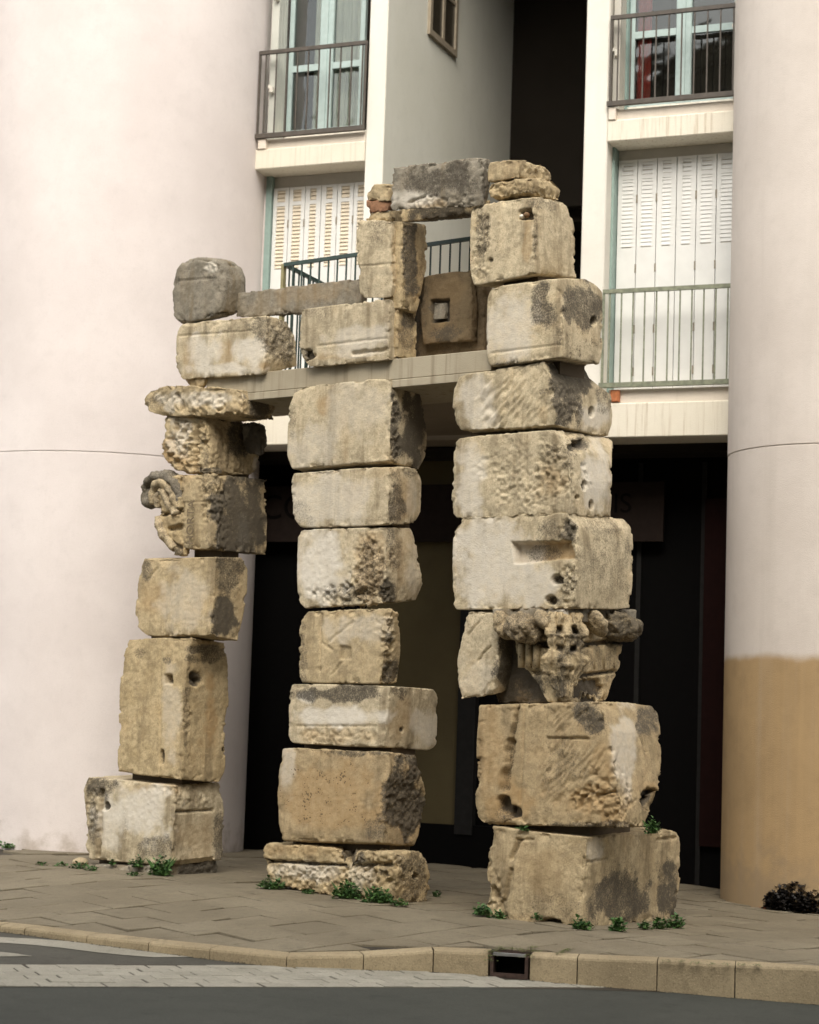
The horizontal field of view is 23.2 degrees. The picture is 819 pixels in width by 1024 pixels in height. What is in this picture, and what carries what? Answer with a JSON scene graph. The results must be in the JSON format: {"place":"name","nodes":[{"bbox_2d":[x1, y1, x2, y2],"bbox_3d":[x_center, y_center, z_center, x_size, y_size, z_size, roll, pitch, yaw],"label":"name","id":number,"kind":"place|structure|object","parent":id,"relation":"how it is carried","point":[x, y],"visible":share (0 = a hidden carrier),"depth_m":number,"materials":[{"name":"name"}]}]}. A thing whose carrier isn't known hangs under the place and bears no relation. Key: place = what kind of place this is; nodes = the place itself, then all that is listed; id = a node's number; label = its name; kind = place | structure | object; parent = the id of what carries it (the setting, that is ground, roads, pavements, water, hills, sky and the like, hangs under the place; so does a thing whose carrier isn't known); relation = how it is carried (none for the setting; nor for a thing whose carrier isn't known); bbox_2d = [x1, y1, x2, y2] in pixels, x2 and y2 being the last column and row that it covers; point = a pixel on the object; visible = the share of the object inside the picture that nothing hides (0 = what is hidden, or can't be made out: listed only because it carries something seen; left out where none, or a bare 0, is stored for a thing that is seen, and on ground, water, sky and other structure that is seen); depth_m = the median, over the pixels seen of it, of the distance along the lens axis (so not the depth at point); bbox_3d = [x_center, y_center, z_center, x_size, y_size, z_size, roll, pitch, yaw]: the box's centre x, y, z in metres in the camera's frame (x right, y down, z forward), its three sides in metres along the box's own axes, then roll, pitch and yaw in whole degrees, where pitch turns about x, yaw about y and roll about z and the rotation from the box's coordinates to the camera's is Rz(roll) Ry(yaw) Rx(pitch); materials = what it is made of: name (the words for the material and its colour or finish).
{"place":"outdoors","nodes":[
{"label":"outdoors","id":0,"kind":"place"},
{"bbox_2d":[0,931,815,1004],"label":"road","id":1,"kind":"structure","parent":0,"point":[38,954],"depth_m":14.27,"materials":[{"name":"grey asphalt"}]},
{"bbox_2d":[0,952,29,955],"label":"road marking","id":2,"kind":"object","parent":1,"relation":"on","point":[7,954],"visible":1,"depth_m":14.12,"materials":[{"name":"white paint"}]},
{"bbox_2d":[0,937,188,956],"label":"road marking","id":3,"kind":"object","parent":1,"relation":"on","point":[84,946],"visible":1,"depth_m":14.77,"materials":[{"name":"white paint"}]},
{"bbox_2d":[0,964,658,991],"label":"painted crossing","id":4,"kind":"object","parent":1,"relation":"on","point":[85,975],"visible":0.98,"depth_m":13.68,"materials":[{"name":"white paint"}]},
{"bbox_2d":[0,922,818,1004],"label":"kerb","id":5,"kind":"structure","parent":1,"relation":"on","point":[783,982],"depth_m":14.33,"materials":[{"name":"stone"}]},
{"bbox_2d":[490,949,531,979],"bbox_3d":[0.758,3.295,14.573,0.280,0.182,0.284,0,-6,16],"label":"storm drain","id":6,"kind":"object","parent":5,"relation":"in","point":[511,964],"visible":0.88,"depth_m":14.51,"materials":[{"name":"metal"}]},
{"bbox_2d":[481,945,761,966],"bbox_3d":[1.514,3.209,14.399,1.994,0.058,0.672,2,-6,2],"label":"moss","id":7,"kind":"object","parent":5,"relation":"on","point":[562,951],"visible":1,"depth_m":14.45,"materials":[{"name":"green plant"}]},
{"bbox_2d":[0,849,818,965],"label":"pavement","id":8,"kind":"structure","parent":0,"point":[228,903],"depth_m":16.20,"materials":[{"name":"grey stone"}]},
{"bbox_2d":[0,841,14,848],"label":"weed","id":9,"kind":"object","parent":8,"relation":"on","point":[9,846],"visible":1,"depth_m":20.84,"materials":[{"name":"green plant"}]},
{"bbox_2d":[54,861,68,865],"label":"weed","id":10,"kind":"object","parent":8,"relation":"on","point":[61,863],"visible":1,"depth_m":19.03,"materials":[{"name":"green plant"}]},
{"bbox_2d":[69,861,90,868],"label":"weed","id":11,"kind":"object","parent":8,"relation":"on","point":[79,865],"visible":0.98,"depth_m":18.86,"materials":[{"name":"green plant"}]},
{"bbox_2d":[72,857,87,864],"bbox_3d":[-3.197,3.404,19.387,0.161,0.105,0.150,2,-6,0],"label":"pebble","id":12,"kind":"object","parent":8,"relation":"on","point":[81,859],"visible":0.59,"depth_m":19.34,"materials":[{"name":"stone"}]},
{"bbox_2d":[83,864,98,870],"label":"weed","id":13,"kind":"object","parent":8,"relation":"on","point":[90,869],"visible":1,"depth_m":18.72,"materials":[{"name":"green plant"}]},
{"bbox_2d":[126,871,142,875],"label":"weed","id":14,"kind":"object","parent":8,"relation":"on","point":[134,873],"visible":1,"depth_m":18.41,"materials":[{"name":"green plant"}]},
{"bbox_2d":[127,854,145,867],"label":"weed","id":15,"kind":"object","parent":8,"relation":"on","point":[138,861],"visible":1,"depth_m":18.84,"materials":[{"name":"green plant"}]},
{"bbox_2d":[145,855,175,875],"bbox_3d":[-2.316,3.294,18.598,0.278,0.218,0.179,0,-6,15],"label":"weed","id":16,"kind":"object","parent":8,"relation":"on","point":[158,869],"visible":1,"depth_m":18.58,"materials":[{"name":"green plant"}]},
{"bbox_2d":[84,385,274,874],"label":"stone pillar","id":17,"kind":"structure","parent":8,"relation":"on","point":[164,799],"depth_m":19.04,"materials":[{"name":"stone"}]},
{"bbox_2d":[173,257,296,387],"bbox_3d":[-1.679,-1.828,19.183,1.289,1.312,0.515,-2,-7,37],"label":"stone stack","id":18,"kind":"object","parent":17,"relation":"on","point":[206,290],"visible":1,"depth_m":19.04,"materials":[{"name":"stone"}]},
{"bbox_2d":[236,279,366,316],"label":"stone beam","id":19,"kind":"structure","parent":18,"relation":"on","point":[289,300],"depth_m":18.75,"materials":[{"name":"grey stone"}]},
{"bbox_2d":[256,875,284,889],"bbox_3d":[-1.244,3.315,17.831,0.282,0.157,0.195,2,-6,0],"label":"weed","id":20,"kind":"object","parent":8,"relation":"on","point":[275,885],"visible":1,"depth_m":17.82,"materials":[{"name":"green plant"}]},
{"bbox_2d":[301,889,314,893],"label":"weed","id":21,"kind":"object","parent":8,"relation":"on","point":[309,891],"visible":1,"depth_m":17.58,"materials":[{"name":"green plant"}]},
{"bbox_2d":[331,879,362,899],"bbox_3d":[-0.541,3.269,17.305,0.290,0.192,0.208,2,-6,0],"label":"weed","id":22,"kind":"object","parent":8,"relation":"on","point":[348,892],"visible":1,"depth_m":17.29,"materials":[{"name":"green plant"}]},
{"bbox_2d":[263,379,437,902],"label":"stone pillar","id":23,"kind":"structure","parent":8,"relation":"on","point":[351,797],"depth_m":17.73,"materials":[{"name":"stone"}]},
{"bbox_2d":[359,886,393,903],"bbox_3d":[-0.280,3.278,17.100,0.303,0.158,0.195,2,-6,0],"label":"weed","id":24,"kind":"object","parent":8,"relation":"on","point":[377,896],"visible":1,"depth_m":17.08,"materials":[{"name":"green plant"}]},
{"bbox_2d":[390,897,407,906],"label":"weed","id":25,"kind":"object","parent":8,"relation":"on","point":[398,903],"visible":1,"depth_m":16.94,"materials":[{"name":"green plant"}]},
{"bbox_2d":[0,0,818,913],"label":"apartment building","id":26,"kind":"structure","parent":8,"relation":"on","point":[148,148],"depth_m":21.29,"materials":[{"name":"beige paint"}]},
{"bbox_2d":[286,0,367,130],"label":"french window","id":27,"kind":"structure","parent":26,"relation":"in","point":[328,7],"depth_m":22.79,"materials":[{"name":"white paint"}]},
{"bbox_2d":[206,237,499,435],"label":"concrete balcony","id":28,"kind":"structure","parent":26,"relation":"attached to","point":[432,380],"depth_m":18.38,"materials":[{"name":"beige concrete"}]},
{"bbox_2d":[299,158,491,366],"bbox_3d":[0.034,-2.187,18.061,2.063,1.766,0.749,-2,-7,37],"label":"stone window","id":29,"kind":"structure","parent":28,"relation":"on","point":[414,312],"depth_m":17.85,"materials":[{"name":"stone"}]},
{"bbox_2d":[427,0,458,57],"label":"window","id":30,"kind":"structure","parent":26,"relation":"in","point":[443,15],"depth_m":23.69,"materials":[{"name":"beige paint"}]},
{"bbox_2d":[264,482,664,541],"bbox_3d":[0.208,0.013,22.239,5.390,0.638,0.055,0,-6,22],"label":"shop sign","id":31,"kind":"object","parent":26,"relation":"attached to","point":[638,508],"visible":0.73,"depth_m":22.14,"materials":[{"name":"black"}]},
{"bbox_2d":[628,0,734,106],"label":"french window","id":32,"kind":"structure","parent":26,"relation":"in","point":[688,28],"depth_m":21.19,"materials":[{"name":"white paint"}]},
{"bbox_2d":[699,498,726,846],"bbox_3d":[3.387,1.670,20.880,0.650,3.640,0.069,0,-6,22],"label":"door","id":33,"kind":"structure","parent":26,"relation":"in","point":[710,814],"depth_m":20.93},
{"bbox_2d":[432,890,441,896],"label":"weed","id":34,"kind":"object","parent":8,"relation":"on","point":[435,893],"visible":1,"depth_m":17.94,"materials":[{"name":"green plant"}]},
{"bbox_2d":[472,902,490,915],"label":"weed","id":35,"kind":"object","parent":8,"relation":"on","point":[483,911],"visible":1,"depth_m":16.47,"materials":[{"name":"green plant"}]},
{"bbox_2d":[486,909,507,918],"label":"weed","id":36,"kind":"object","parent":8,"relation":"on","point":[498,914],"visible":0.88,"depth_m":16.37,"materials":[{"name":"green plant"}]},
{"bbox_2d":[530,912,543,919],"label":"weed","id":37,"kind":"object","parent":8,"relation":"on","point":[536,917],"visible":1,"depth_m":16.17,"materials":[{"name":"green plant"}]},
{"bbox_2d":[452,160,679,925],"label":"stone pillar","id":38,"kind":"structure","parent":8,"relation":"on","point":[569,766],"depth_m":16.70,"materials":[{"name":"stone"}]},
{"bbox_2d":[515,825,528,830],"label":"weed","id":39,"kind":"object","parent":38,"relation":"on","point":[522,828],"visible":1,"depth_m":16.38,"materials":[{"name":"green plant"}]},
{"bbox_2d":[642,815,660,833],"bbox_3d":[1.948,2.519,16.078,0.165,0.155,0.118,1,-6,12],"label":"weed","id":40,"kind":"object","parent":38,"relation":"on","point":[652,828],"visible":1,"depth_m":16.07,"materials":[{"name":"green plant"}]},
{"bbox_2d":[567,914,594,929],"bbox_3d":[1.362,3.243,15.801,0.222,0.128,0.134,2,-6,0],"label":"weed","id":41,"kind":"object","parent":8,"relation":"on","point":[581,924],"visible":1,"depth_m":15.79,"materials":[{"name":"green plant"}]},
{"bbox_2d":[608,916,627,931],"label":"weed","id":42,"kind":"object","parent":8,"relation":"on","point":[616,923],"visible":1,"depth_m":15.82,"materials":[{"name":"green plant"}]},
{"bbox_2d":[637,919,652,929],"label":"weed","id":43,"kind":"object","parent":8,"relation":"on","point":[643,924],"visible":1,"depth_m":16.09,"materials":[{"name":"green plant"}]},
{"bbox_2d":[652,917,669,928],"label":"weed","id":44,"kind":"object","parent":8,"relation":"on","point":[657,925],"visible":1,"depth_m":16.20,"materials":[{"name":"green plant"}]},
{"bbox_2d":[667,912,685,928],"bbox_3d":[2.185,3.350,16.363,0.165,0.138,0.131,2,-6,0],"label":"weed","id":45,"kind":"object","parent":8,"relation":"on","point":[675,924],"visible":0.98,"depth_m":16.34,"materials":[{"name":"green plant"}]},
{"bbox_2d":[761,881,818,913],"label":"shrub","id":46,"kind":"object","parent":8,"relation":"on","point":[791,904],"visible":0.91,"depth_m":18.34,"materials":[{"name":"black plant"}]},
{"bbox_2d":[0,987,818,1023],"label":"road lane","id":47,"kind":"structure","parent":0,"point":[75,1005],"depth_m":12.71,"materials":[{"name":"grey asphalt"}]}
]}

